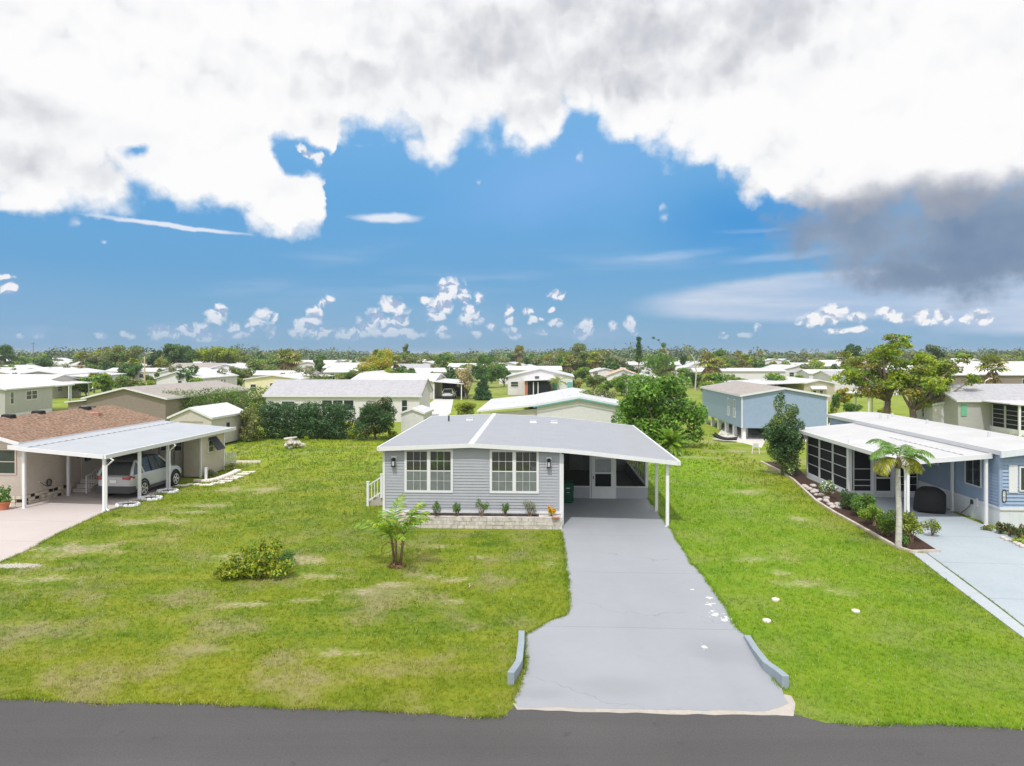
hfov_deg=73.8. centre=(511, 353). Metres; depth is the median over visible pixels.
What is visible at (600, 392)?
sprawling tree
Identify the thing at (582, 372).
tree
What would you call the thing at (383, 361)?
flowering tree
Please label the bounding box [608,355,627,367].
leafy tree
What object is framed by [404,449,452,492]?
window
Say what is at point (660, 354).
tree
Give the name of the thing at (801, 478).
mulch bed
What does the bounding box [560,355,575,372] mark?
palm
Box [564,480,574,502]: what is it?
wheelie bin
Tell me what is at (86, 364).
tree
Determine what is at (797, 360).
tree
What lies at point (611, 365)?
tree
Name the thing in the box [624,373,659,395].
house
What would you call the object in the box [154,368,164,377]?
tree
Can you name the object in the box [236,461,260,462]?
concrete step
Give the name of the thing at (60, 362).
house
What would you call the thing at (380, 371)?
house
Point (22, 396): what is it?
house
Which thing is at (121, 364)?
tree
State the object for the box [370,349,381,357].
palm
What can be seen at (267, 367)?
tree
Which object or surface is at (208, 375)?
house
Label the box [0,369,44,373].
house
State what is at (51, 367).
house
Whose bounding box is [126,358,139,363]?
palm
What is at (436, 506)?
planter shrub
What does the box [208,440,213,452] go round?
window
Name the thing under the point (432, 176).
sky
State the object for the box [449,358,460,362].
leafy tree
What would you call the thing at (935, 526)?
bed shrub
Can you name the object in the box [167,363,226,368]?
house
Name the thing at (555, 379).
palm
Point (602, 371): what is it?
house
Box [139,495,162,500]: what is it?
ring planter
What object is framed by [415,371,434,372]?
house
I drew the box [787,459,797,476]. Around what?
garden shrub
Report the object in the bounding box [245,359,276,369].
tree
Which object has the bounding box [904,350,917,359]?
leafy tree
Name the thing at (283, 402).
window
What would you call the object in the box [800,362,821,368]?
tree
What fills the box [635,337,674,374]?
sparse tree
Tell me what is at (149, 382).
garden bush
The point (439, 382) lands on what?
house
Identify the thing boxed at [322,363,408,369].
house
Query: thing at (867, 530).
bed edging
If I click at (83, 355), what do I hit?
fan palm
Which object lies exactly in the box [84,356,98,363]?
tree
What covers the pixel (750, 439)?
gravel yard
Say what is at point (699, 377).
tree
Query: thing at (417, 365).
house
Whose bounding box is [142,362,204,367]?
house
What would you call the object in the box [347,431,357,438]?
hedge plant
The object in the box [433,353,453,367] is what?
tree
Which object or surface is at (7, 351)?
leafy tree
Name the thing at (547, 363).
tree
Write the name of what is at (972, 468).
window
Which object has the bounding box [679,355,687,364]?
leafy tree
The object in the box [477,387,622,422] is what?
house
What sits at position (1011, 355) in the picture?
leafy tree
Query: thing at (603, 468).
screen door
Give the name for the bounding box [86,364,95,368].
tree
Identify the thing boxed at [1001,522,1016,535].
border plant
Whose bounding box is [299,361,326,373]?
house
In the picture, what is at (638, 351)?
column tree
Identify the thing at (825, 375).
house
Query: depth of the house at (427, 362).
270.33 m
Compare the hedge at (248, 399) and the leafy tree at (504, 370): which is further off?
the leafy tree at (504, 370)
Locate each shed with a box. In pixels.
[167,402,247,442]
[399,405,433,432]
[916,400,944,422]
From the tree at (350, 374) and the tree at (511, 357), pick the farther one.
the tree at (511, 357)
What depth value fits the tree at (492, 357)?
227.65 m
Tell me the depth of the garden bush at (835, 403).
80.04 m
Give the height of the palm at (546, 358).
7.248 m
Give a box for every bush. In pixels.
[146,380,155,384]
[210,536,294,579]
[239,406,261,441]
[275,549,295,564]
[349,396,397,438]
[453,401,476,414]
[472,373,492,400]
[574,380,582,387]
[612,375,627,395]
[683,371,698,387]
[760,392,805,475]
[779,360,795,364]
[808,360,825,366]
[830,392,840,412]
[835,387,852,403]
[843,402,862,411]
[877,407,891,412]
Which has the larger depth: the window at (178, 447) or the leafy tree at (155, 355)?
the leafy tree at (155, 355)
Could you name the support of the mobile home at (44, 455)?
on the ground at (392, 591)
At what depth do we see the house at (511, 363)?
231.03 m
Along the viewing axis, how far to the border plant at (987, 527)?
28.13 m
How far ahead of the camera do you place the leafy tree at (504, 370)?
151.85 m
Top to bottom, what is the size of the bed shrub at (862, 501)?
1.146 m
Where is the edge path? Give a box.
[913,553,1023,637]
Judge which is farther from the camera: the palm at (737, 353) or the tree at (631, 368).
the palm at (737, 353)
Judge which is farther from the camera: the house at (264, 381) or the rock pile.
the house at (264, 381)
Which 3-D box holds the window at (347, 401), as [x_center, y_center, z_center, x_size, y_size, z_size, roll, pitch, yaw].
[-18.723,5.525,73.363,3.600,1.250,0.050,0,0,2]
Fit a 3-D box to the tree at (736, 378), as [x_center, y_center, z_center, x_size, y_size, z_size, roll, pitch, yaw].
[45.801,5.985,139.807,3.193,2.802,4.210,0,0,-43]
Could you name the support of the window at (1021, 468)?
in the mobile home at (977, 474)
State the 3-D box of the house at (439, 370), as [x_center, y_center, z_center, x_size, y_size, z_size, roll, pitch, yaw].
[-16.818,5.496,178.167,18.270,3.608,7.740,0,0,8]
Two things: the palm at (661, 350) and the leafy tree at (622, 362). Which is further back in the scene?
the palm at (661, 350)
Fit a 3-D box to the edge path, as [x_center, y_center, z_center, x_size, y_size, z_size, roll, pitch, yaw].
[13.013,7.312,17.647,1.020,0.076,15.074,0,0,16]
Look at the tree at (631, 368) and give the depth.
163.12 m
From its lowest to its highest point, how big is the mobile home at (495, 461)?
3.717 m
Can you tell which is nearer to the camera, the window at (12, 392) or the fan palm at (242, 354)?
the window at (12, 392)
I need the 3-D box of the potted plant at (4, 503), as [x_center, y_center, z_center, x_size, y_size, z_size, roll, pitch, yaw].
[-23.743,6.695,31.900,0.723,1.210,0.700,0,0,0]
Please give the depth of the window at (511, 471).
29.00 m
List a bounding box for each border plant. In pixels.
[980,525,992,530]
[995,521,1006,533]
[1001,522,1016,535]
[1009,536,1023,543]
[1010,523,1023,537]
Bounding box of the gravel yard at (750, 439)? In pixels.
[717,427,766,447]
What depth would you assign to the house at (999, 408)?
64.73 m
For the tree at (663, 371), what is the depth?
177.40 m
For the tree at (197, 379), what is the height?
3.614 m
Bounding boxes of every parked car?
[96,453,181,495]
[442,388,456,398]
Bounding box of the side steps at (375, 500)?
[366,473,382,505]
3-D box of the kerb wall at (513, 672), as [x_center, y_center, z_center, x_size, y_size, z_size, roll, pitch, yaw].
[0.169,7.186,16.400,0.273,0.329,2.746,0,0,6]
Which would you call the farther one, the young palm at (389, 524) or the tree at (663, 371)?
the tree at (663, 371)
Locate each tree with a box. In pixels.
[0,344,17,364]
[0,363,14,366]
[12,356,30,364]
[31,355,55,366]
[72,377,93,395]
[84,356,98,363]
[85,363,100,368]
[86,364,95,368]
[89,372,124,391]
[90,346,117,365]
[98,359,115,369]
[103,345,144,364]
[114,360,128,367]
[114,374,145,386]
[117,363,143,377]
[135,355,150,362]
[143,374,155,380]
[145,350,162,367]
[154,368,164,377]
[161,343,197,363]
[167,365,176,371]
[176,364,198,381]
[189,377,203,381]
[195,346,241,363]
[216,367,227,373]
[229,366,255,385]
[237,377,242,384]
[241,354,264,362]
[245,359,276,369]
[253,351,267,358]
[262,358,274,364]
[263,365,286,369]
[274,356,289,369]
[290,366,302,372]
[300,365,324,378]
[313,354,325,372]
[335,369,362,379]
[356,347,392,371]
[392,365,406,372]
[397,351,423,363]
[401,367,414,372]
[422,354,434,360]
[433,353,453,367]
[444,365,459,378]
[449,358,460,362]
[455,364,473,398]
[459,363,474,368]
[461,357,478,362]
[471,354,501,381]
[479,354,495,362]
[484,363,506,367]
[491,354,506,362]
[491,356,504,364]
[495,364,510,386]
[508,352,518,361]
[524,353,536,365]
[530,352,554,365]
[539,355,557,365]
[555,354,570,370]
[560,342,591,370]
[574,367,589,378]
[579,387,617,398]
[585,375,605,387]
[588,349,606,367]
[593,371,600,380]
[596,380,614,390]
[601,358,619,369]
[603,349,616,362]
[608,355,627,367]
[611,372,707,447]
[611,373,637,388]
[626,365,641,372]
[634,336,643,372]
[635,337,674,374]
[651,364,675,377]
[653,351,670,363]
[676,367,689,377]
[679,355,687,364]
[684,346,707,389]
[696,373,706,383]
[698,372,731,386]
[709,349,730,366]
[725,363,736,367]
[727,359,740,367]
[732,376,744,379]
[749,358,758,367]
[751,356,766,361]
[752,360,768,367]
[759,355,773,358]
[762,372,786,385]
[789,350,810,362]
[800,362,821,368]
[807,365,831,368]
[810,352,827,359]
[824,354,836,359]
[829,333,913,413]
[830,363,840,368]
[843,343,863,363]
[883,351,983,417]
[898,351,906,358]
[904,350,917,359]
[925,344,948,359]
[999,354,1023,359]
[1002,348,1022,360]
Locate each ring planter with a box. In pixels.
[115,501,140,507]
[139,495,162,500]
[156,488,178,493]
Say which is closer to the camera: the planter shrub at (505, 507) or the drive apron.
the drive apron
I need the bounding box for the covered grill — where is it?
[913,486,945,513]
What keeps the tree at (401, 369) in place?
on the ground at (392, 591)
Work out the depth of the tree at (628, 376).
119.64 m
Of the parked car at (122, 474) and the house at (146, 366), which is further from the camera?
the house at (146, 366)
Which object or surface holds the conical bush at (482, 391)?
on the ground at (392, 591)
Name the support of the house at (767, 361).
on the ground at (392, 591)
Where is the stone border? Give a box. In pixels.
[193,469,241,481]
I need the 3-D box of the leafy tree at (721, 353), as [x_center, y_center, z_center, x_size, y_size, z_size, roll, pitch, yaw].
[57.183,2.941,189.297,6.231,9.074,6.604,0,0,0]
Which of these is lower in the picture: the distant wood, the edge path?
the edge path
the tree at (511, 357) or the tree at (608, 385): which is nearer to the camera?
the tree at (608, 385)
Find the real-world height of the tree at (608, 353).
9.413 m
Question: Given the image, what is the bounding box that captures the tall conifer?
[402,343,409,363]
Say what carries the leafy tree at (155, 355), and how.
on the ground at (392, 591)
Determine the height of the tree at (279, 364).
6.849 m
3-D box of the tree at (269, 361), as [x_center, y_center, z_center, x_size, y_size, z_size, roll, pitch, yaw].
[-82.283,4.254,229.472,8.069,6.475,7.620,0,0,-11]
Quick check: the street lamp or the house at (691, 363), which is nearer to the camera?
the street lamp
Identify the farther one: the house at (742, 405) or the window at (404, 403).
the window at (404, 403)
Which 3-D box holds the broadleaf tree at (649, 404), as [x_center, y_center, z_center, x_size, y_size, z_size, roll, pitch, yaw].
[11.465,4.444,53.201,7.622,6.182,4.514,0,0,0]
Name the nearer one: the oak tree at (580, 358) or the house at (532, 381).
the house at (532, 381)
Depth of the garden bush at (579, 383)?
146.56 m
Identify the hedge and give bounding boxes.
[162,386,268,416]
[256,401,356,438]
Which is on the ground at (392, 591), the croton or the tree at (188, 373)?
the tree at (188, 373)
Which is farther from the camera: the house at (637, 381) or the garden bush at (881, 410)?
the house at (637, 381)
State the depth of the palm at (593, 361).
201.44 m
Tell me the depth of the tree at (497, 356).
307.20 m
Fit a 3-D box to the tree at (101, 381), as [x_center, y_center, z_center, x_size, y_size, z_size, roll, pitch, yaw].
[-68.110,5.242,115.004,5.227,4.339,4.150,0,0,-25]
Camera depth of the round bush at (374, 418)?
57.44 m
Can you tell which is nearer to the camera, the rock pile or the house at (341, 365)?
the rock pile
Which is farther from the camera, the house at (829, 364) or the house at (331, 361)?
the house at (331, 361)
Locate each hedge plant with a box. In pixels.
[254,428,263,439]
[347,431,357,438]
[388,429,396,438]
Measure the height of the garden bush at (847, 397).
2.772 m
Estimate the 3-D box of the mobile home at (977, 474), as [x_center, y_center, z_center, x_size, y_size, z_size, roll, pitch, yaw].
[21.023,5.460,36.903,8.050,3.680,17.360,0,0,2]
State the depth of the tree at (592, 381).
130.11 m
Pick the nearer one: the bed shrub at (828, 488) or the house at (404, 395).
the bed shrub at (828, 488)
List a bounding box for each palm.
[73,351,90,368]
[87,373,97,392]
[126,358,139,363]
[154,358,169,367]
[236,351,245,362]
[273,348,295,369]
[286,350,301,369]
[351,493,432,568]
[359,357,367,361]
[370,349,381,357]
[391,355,403,370]
[511,345,526,361]
[541,355,554,362]
[548,374,567,389]
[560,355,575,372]
[585,351,603,367]
[657,348,667,353]
[696,352,720,380]
[709,357,729,373]
[734,351,742,357]
[735,354,756,367]
[835,351,853,367]
[865,439,935,548]
[973,353,1013,383]
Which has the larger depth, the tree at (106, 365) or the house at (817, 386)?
the tree at (106, 365)
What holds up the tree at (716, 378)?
on the ground at (392, 591)
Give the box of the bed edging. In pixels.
[759,461,940,552]
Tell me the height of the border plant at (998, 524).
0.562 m
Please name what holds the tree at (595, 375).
on the ground at (392, 591)
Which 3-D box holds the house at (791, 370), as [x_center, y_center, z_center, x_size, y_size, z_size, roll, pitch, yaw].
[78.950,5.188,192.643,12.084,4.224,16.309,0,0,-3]
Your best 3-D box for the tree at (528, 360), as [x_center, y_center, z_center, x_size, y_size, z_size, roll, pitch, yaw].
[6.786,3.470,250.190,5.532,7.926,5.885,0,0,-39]
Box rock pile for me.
[284,436,305,448]
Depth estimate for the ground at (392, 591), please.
20.19 m
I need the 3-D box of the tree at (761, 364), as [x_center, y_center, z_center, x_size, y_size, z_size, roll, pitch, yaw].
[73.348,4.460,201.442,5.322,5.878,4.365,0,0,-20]
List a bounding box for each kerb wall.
[507,630,524,684]
[744,635,788,688]
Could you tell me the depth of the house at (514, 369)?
166.75 m
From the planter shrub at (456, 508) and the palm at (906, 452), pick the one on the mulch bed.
the palm at (906, 452)
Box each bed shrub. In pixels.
[818,480,838,496]
[838,489,861,508]
[850,492,876,514]
[856,503,883,525]
[875,508,895,535]
[902,510,923,541]
[902,534,908,546]
[920,517,941,535]
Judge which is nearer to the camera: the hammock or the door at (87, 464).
the door at (87, 464)
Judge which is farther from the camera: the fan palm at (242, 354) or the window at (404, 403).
the fan palm at (242, 354)
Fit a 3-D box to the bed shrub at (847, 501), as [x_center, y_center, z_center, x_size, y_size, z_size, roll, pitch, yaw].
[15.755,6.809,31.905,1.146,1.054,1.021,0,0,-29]
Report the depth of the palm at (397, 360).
189.16 m
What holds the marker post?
on the ground at (392, 591)
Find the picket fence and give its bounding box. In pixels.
[225,452,236,463]
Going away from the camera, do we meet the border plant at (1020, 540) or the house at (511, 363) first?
the border plant at (1020, 540)
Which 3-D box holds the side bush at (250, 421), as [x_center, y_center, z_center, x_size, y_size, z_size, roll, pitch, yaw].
[-21.910,5.893,56.878,1.816,3.025,2.175,0,0,0]
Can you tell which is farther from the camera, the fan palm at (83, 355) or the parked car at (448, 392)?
the fan palm at (83, 355)
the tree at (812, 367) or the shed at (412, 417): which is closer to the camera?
the shed at (412, 417)
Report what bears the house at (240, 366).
on the ground at (392, 591)
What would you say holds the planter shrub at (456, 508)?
in the mobile home at (495, 461)
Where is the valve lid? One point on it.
(766, 619)
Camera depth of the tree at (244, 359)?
228.46 m
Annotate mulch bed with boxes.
[765,462,934,549]
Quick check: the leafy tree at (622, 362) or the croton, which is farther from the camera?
the leafy tree at (622, 362)
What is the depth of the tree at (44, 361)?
214.66 m
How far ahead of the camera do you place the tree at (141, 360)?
271.45 m
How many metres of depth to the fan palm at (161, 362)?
198.73 m
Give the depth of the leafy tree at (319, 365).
209.19 m
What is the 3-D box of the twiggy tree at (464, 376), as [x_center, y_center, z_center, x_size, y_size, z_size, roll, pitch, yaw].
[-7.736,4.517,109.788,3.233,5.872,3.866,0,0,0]
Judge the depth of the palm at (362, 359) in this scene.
254.00 m
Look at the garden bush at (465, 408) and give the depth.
78.29 m
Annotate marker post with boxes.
[205,467,207,478]
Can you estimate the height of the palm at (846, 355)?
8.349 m
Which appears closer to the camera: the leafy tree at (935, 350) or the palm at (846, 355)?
the palm at (846, 355)
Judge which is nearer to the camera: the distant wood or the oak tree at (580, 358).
the oak tree at (580, 358)
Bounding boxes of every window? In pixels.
[0,449,16,474]
[10,391,13,404]
[26,390,37,399]
[174,442,181,450]
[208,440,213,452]
[281,401,294,410]
[321,399,354,410]
[401,400,407,411]
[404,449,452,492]
[490,449,538,493]
[511,381,517,386]
[727,398,728,415]
[733,399,734,417]
[922,407,924,417]
[964,459,981,487]
[1019,466,1023,491]
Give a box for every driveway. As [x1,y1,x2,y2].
[0,483,172,561]
[430,398,452,415]
[514,498,787,710]
[872,497,1023,624]
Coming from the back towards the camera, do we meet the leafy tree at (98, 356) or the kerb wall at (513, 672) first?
the leafy tree at (98, 356)
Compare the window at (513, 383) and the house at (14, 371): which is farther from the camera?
the house at (14, 371)
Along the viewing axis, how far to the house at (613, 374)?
146.57 m
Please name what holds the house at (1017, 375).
on the ground at (392, 591)
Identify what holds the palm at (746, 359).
on the ground at (392, 591)
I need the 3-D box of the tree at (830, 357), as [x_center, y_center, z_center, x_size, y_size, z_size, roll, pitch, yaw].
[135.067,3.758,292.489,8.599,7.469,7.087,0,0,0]
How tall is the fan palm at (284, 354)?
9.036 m
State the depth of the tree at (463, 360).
223.63 m
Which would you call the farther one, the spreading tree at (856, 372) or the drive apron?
the spreading tree at (856, 372)
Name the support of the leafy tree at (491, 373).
on the ground at (392, 591)
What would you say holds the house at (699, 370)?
on the ground at (392, 591)
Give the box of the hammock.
[713,432,737,439]
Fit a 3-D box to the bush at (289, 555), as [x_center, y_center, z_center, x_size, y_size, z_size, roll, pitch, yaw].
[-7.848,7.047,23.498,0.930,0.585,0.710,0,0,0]
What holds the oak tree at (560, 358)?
on the ground at (392, 591)
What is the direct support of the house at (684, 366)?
on the ground at (392, 591)
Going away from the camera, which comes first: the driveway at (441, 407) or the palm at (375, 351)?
the driveway at (441, 407)
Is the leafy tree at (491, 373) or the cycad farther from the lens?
the leafy tree at (491, 373)
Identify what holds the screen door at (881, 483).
in the mobile home at (977, 474)
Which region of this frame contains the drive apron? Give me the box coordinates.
[513,694,795,715]
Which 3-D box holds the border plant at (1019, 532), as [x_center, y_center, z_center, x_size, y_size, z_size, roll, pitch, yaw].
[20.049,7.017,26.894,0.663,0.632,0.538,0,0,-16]
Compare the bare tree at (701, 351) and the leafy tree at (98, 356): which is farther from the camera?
the leafy tree at (98, 356)
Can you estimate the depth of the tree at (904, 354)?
289.08 m
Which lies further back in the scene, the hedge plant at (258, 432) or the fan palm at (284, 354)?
the fan palm at (284, 354)
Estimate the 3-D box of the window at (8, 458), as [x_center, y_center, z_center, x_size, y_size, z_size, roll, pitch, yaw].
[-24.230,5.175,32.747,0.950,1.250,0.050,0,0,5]
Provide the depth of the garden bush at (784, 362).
221.26 m
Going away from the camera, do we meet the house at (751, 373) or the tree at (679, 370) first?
the house at (751, 373)
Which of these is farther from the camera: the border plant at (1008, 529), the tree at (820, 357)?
the tree at (820, 357)
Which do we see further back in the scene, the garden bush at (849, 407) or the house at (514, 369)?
the house at (514, 369)
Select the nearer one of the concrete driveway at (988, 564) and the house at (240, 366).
the concrete driveway at (988, 564)
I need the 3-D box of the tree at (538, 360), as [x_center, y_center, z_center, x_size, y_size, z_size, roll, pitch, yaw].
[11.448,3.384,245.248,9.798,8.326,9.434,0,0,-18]
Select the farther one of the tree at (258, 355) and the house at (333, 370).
the tree at (258, 355)
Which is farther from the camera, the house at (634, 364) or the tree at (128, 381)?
the house at (634, 364)
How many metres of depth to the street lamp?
146.70 m
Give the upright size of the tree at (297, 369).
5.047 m
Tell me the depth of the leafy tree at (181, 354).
213.86 m
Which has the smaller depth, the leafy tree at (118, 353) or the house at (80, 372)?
the house at (80, 372)
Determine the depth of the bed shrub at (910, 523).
26.32 m
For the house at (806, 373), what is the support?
on the ground at (392, 591)
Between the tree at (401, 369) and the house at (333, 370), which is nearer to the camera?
the tree at (401, 369)
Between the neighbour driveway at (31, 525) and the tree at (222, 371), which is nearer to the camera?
the neighbour driveway at (31, 525)
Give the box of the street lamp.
[144,352,152,385]
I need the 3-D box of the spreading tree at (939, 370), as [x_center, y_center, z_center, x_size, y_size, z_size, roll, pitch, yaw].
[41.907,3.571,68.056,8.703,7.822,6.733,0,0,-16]
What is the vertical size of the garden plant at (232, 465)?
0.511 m
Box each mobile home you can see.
[0,405,235,511]
[377,413,680,529]
[793,411,1023,527]
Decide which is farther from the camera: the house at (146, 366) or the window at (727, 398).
the house at (146, 366)
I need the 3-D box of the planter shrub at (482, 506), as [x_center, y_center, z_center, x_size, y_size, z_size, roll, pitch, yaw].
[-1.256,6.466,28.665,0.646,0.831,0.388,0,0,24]
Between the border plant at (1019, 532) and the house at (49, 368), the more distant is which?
the house at (49, 368)
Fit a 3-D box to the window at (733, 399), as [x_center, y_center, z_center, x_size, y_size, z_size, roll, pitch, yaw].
[19.593,4.800,60.139,0.050,1.600,0.500,0,0,3]
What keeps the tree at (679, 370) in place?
on the ground at (392, 591)
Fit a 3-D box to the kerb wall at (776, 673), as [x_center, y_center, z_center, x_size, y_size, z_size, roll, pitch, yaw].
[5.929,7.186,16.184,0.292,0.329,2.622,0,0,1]
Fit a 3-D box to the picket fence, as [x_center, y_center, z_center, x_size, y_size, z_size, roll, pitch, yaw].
[-18.343,6.765,44.366,0.850,0.830,0.050,0,0,0]
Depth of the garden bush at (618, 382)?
117.42 m
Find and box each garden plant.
[208,469,217,475]
[224,463,236,469]
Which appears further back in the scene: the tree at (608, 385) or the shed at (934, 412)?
the tree at (608, 385)
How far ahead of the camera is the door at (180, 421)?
52.90 m
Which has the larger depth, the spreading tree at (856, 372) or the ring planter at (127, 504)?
the spreading tree at (856, 372)
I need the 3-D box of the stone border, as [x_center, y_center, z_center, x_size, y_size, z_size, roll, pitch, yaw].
[-17.166,7.235,40.610,1.134,0.129,3.823,0,0,15]
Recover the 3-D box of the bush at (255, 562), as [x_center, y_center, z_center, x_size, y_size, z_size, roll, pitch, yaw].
[-8.416,6.661,22.346,2.804,1.329,1.479,0,0,0]
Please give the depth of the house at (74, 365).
235.01 m
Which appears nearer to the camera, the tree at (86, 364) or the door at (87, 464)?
the door at (87, 464)
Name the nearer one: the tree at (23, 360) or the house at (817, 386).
the house at (817, 386)
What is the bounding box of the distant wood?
[6,342,1023,362]
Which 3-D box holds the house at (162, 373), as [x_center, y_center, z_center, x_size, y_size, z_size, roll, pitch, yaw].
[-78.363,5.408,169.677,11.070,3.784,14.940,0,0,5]
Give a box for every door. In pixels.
[81,457,93,478]
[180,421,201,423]
[592,456,614,498]
[874,458,891,494]
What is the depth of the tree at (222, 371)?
132.62 m
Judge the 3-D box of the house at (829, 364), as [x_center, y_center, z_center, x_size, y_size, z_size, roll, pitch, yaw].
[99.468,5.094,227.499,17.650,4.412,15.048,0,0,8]
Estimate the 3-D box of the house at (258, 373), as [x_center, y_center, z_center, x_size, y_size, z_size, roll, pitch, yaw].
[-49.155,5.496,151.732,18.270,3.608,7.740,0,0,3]
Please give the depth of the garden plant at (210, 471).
40.46 m
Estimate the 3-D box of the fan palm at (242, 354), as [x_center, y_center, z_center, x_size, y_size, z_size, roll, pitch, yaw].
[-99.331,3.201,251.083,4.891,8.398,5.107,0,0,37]
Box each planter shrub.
[431,501,440,517]
[452,502,460,517]
[476,499,489,516]
[502,503,509,516]
[522,501,536,516]
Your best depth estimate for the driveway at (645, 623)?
17.64 m
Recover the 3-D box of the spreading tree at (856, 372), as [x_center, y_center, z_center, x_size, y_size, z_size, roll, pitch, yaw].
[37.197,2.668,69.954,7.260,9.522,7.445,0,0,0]
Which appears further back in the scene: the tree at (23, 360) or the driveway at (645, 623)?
the tree at (23, 360)
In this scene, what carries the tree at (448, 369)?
on the ground at (392, 591)
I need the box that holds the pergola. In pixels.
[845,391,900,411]
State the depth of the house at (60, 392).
113.70 m
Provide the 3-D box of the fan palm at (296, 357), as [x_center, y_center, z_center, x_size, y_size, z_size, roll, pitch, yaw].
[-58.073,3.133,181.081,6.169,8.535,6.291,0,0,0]
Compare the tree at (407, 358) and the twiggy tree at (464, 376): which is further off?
the tree at (407, 358)
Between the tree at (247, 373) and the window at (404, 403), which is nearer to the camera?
the window at (404, 403)
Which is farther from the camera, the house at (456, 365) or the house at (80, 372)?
the house at (456, 365)
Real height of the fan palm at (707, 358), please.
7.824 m
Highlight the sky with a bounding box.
[0,0,1023,354]
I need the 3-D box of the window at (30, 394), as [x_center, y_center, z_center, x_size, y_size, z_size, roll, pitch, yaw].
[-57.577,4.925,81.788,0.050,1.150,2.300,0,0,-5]
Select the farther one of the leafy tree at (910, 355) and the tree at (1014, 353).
the tree at (1014, 353)
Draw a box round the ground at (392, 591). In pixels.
[0,361,1023,728]
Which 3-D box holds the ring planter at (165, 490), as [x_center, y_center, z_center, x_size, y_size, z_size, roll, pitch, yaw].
[-18.182,7.235,36.027,1.137,0.130,0.840,0,0,5]
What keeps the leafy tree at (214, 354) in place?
on the ground at (392, 591)
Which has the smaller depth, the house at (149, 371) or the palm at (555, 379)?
the palm at (555, 379)
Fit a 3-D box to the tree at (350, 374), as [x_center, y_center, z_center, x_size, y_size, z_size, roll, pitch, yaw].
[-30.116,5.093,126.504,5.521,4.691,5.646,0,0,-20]
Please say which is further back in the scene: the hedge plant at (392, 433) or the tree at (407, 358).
the tree at (407, 358)
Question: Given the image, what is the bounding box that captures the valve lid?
[762,618,770,622]
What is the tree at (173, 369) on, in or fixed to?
on the ground at (392, 591)
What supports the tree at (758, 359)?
on the ground at (392, 591)
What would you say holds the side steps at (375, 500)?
on the ground at (392, 591)
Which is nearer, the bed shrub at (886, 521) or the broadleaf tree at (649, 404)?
the bed shrub at (886, 521)
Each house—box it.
[0,367,50,369]
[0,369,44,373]
[0,374,92,398]
[0,379,74,416]
[5,365,40,366]
[17,368,73,369]
[20,368,126,388]
[27,361,71,366]
[27,366,77,368]
[64,380,249,420]
[69,362,84,367]
[105,368,168,381]
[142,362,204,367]
[154,369,238,384]
[158,367,210,375]
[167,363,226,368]
[211,363,263,381]
[243,373,313,398]
[250,370,333,378]
[262,378,432,421]
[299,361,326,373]
[301,360,339,362]
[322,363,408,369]
[323,367,390,379]
[350,373,466,399]
[356,370,387,373]
[398,364,441,368]
[414,368,479,381]
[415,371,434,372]
[416,361,436,365]
[447,363,499,367]
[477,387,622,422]
[499,366,561,383]
[504,362,525,365]
[506,367,573,394]
[588,367,613,376]
[605,368,636,387]
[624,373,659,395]
[627,361,678,373]
[671,365,699,380]
[675,361,705,367]
[689,368,710,381]
[700,381,830,438]
[719,368,785,379]
[724,377,836,401]
[757,358,789,364]
[761,364,803,376]
[791,363,840,368]
[795,369,842,378]
[808,360,840,362]
[811,370,898,391]
[912,384,1023,435]
[927,361,1023,383]
[951,358,980,360]
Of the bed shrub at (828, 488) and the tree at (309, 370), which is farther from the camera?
the tree at (309, 370)
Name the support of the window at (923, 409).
in the shed at (934, 412)
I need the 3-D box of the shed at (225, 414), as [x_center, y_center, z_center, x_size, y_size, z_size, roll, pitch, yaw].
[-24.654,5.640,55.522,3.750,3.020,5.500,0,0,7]
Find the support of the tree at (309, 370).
on the ground at (392, 591)
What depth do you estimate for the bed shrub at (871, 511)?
28.93 m
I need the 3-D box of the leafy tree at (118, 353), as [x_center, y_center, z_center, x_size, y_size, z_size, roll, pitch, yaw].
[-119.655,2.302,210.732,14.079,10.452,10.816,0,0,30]
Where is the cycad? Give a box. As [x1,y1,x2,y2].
[651,424,695,456]
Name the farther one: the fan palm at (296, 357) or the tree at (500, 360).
the tree at (500, 360)
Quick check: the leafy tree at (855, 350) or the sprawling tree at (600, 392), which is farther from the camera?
the leafy tree at (855, 350)
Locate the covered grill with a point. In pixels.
(930, 499)
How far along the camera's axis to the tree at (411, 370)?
128.25 m
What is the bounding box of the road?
[0,699,1023,765]
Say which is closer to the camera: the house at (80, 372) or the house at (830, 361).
the house at (80, 372)
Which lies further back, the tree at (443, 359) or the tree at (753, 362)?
the tree at (443, 359)
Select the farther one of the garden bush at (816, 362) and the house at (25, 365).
the garden bush at (816, 362)
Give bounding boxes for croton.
[547,506,555,515]
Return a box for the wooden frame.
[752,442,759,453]
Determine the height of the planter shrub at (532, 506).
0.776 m
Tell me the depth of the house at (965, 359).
148.05 m
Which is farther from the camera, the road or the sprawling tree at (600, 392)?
the sprawling tree at (600, 392)
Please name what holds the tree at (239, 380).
on the ground at (392, 591)
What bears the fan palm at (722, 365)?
on the ground at (392, 591)
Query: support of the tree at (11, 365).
on the ground at (392, 591)
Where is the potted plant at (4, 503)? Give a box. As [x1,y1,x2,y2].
[0,485,12,509]

